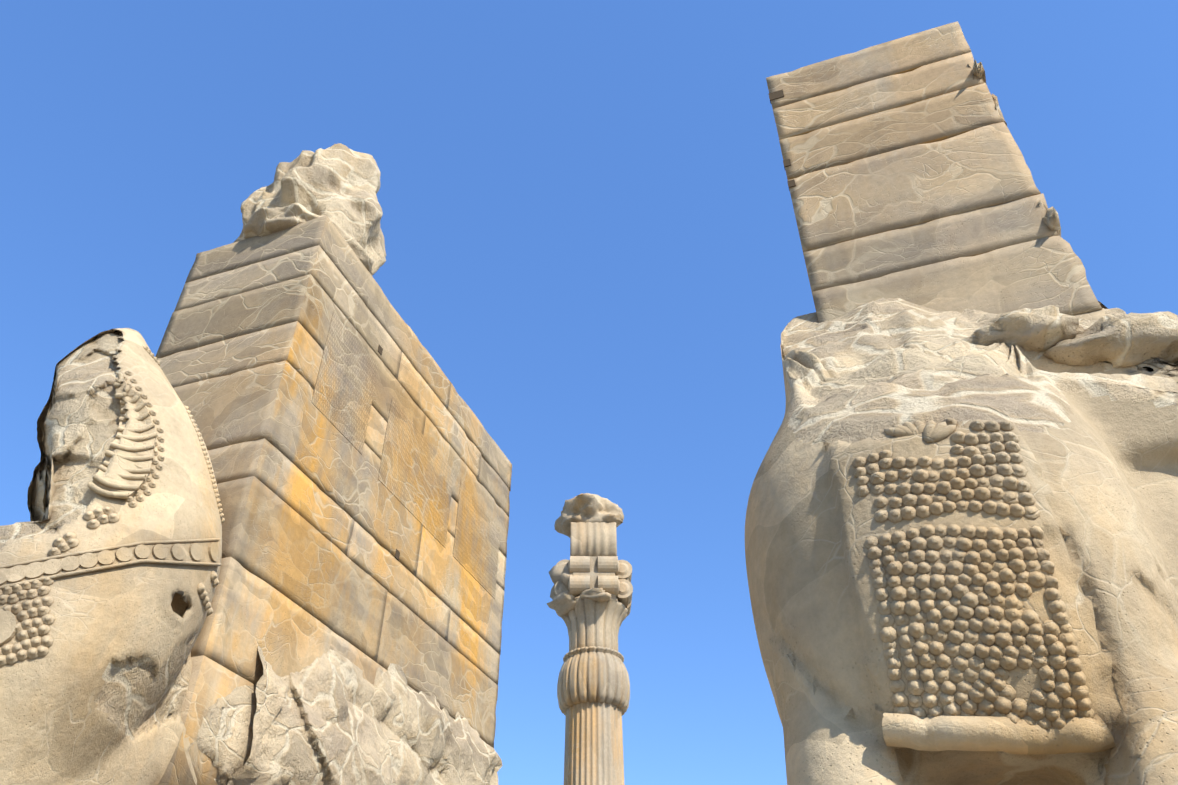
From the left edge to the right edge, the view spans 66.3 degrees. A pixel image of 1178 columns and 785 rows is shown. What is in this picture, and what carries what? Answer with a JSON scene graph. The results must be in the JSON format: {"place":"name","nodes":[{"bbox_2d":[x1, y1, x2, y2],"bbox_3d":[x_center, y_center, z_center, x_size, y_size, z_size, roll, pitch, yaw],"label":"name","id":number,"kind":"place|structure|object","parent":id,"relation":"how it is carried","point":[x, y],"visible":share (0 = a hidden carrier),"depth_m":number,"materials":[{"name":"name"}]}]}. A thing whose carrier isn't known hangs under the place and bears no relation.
{"place":"outdoors","nodes":[
{"label":"outdoors","id":0,"kind":"place"},
{"bbox_2d":[0,0,1177,784],"label":"sky","id":1,"kind":"structure","parent":0,"point":[588,224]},
{"bbox_2d":[547,493,632,784],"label":"column","id":2,"kind":"structure","parent":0,"point":[591,595],"depth_m":22.52,"materials":[{"name":"stone"}]},
{"bbox_2d":[766,21,1105,322],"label":"pier","id":3,"kind":"structure","parent":0,"point":[908,171],"depth_m":8.69,"materials":[{"name":"stone"}]},
{"bbox_3d":[4.195,4.325,7.511,2.349,5.896,6.328,-12,-40,15],"label":"pier","id":4,"kind":"object","parent":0,"visible":0},
{"bbox_2d":[962,60,1177,367],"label":"broken stone fragments","id":5,"kind":"object","parent":4,"relation":"attached to","point":[1053,333],"visible":0.48,"depth_m":6.17,"materials":[{"name":"stone"}]},
{"label":"ground","id":6,"kind":"structure","parent":0,"visible":0},
{"bbox_2d":[0,328,436,784],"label":"bull","id":7,"kind":"object","parent":6,"relation":"on","point":[96,694],"visible":0.65,"depth_m":7.60,"materials":[{"name":"stone"}]},
{"bbox_2d":[0,345,224,666],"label":"carved ornament","id":8,"kind":"object","parent":7,"relation":"attached to","point":[20,580],"visible":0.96,"depth_m":7.27,"materials":[{"name":"stone"}]},
{"bbox_2d":[155,215,511,784],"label":"pier","id":9,"kind":"structure","parent":6,"relation":"on","point":[321,524],"depth_m":11.15,"materials":[{"name":"stone"}]},
{"bbox_2d":[233,143,385,274],"bbox_3d":[-4.018,-2.503,13.546,2.264,2.860,1.804,28,-46,-31],"label":"pier rock","id":10,"kind":"object","parent":9,"relation":"on","point":[338,184],"visible":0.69,"depth_m":12.92,"materials":[{"name":"stone"}]},
{"bbox_2d":[227,646,502,784],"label":"broken rock edge","id":11,"kind":"object","parent":9,"relation":"attached to","point":[447,748],"visible":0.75,"depth_m":10.65,"materials":[{"name":"stone"}]},
{"bbox_2d":[312,311,499,598],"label":"inscriptions","id":12,"kind":"object","parent":9,"relation":"attached to","point":[416,475],"visible":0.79,"depth_m":12.69,"materials":[{"name":"stone"}]},
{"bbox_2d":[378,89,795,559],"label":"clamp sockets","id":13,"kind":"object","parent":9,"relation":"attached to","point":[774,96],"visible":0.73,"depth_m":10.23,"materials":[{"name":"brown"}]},
{"bbox_2d":[745,297,1177,784],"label":"bull","id":14,"kind":"object","parent":6,"relation":"on","point":[1098,445],"visible":0.75,"depth_m":4.60,"materials":[{"name":"stone"}]},
{"bbox_2d":[852,418,1114,754],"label":"carved curls","id":15,"kind":"object","parent":14,"relation":"attached to","point":[995,722],"visible":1,"depth_m":4.07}
]}

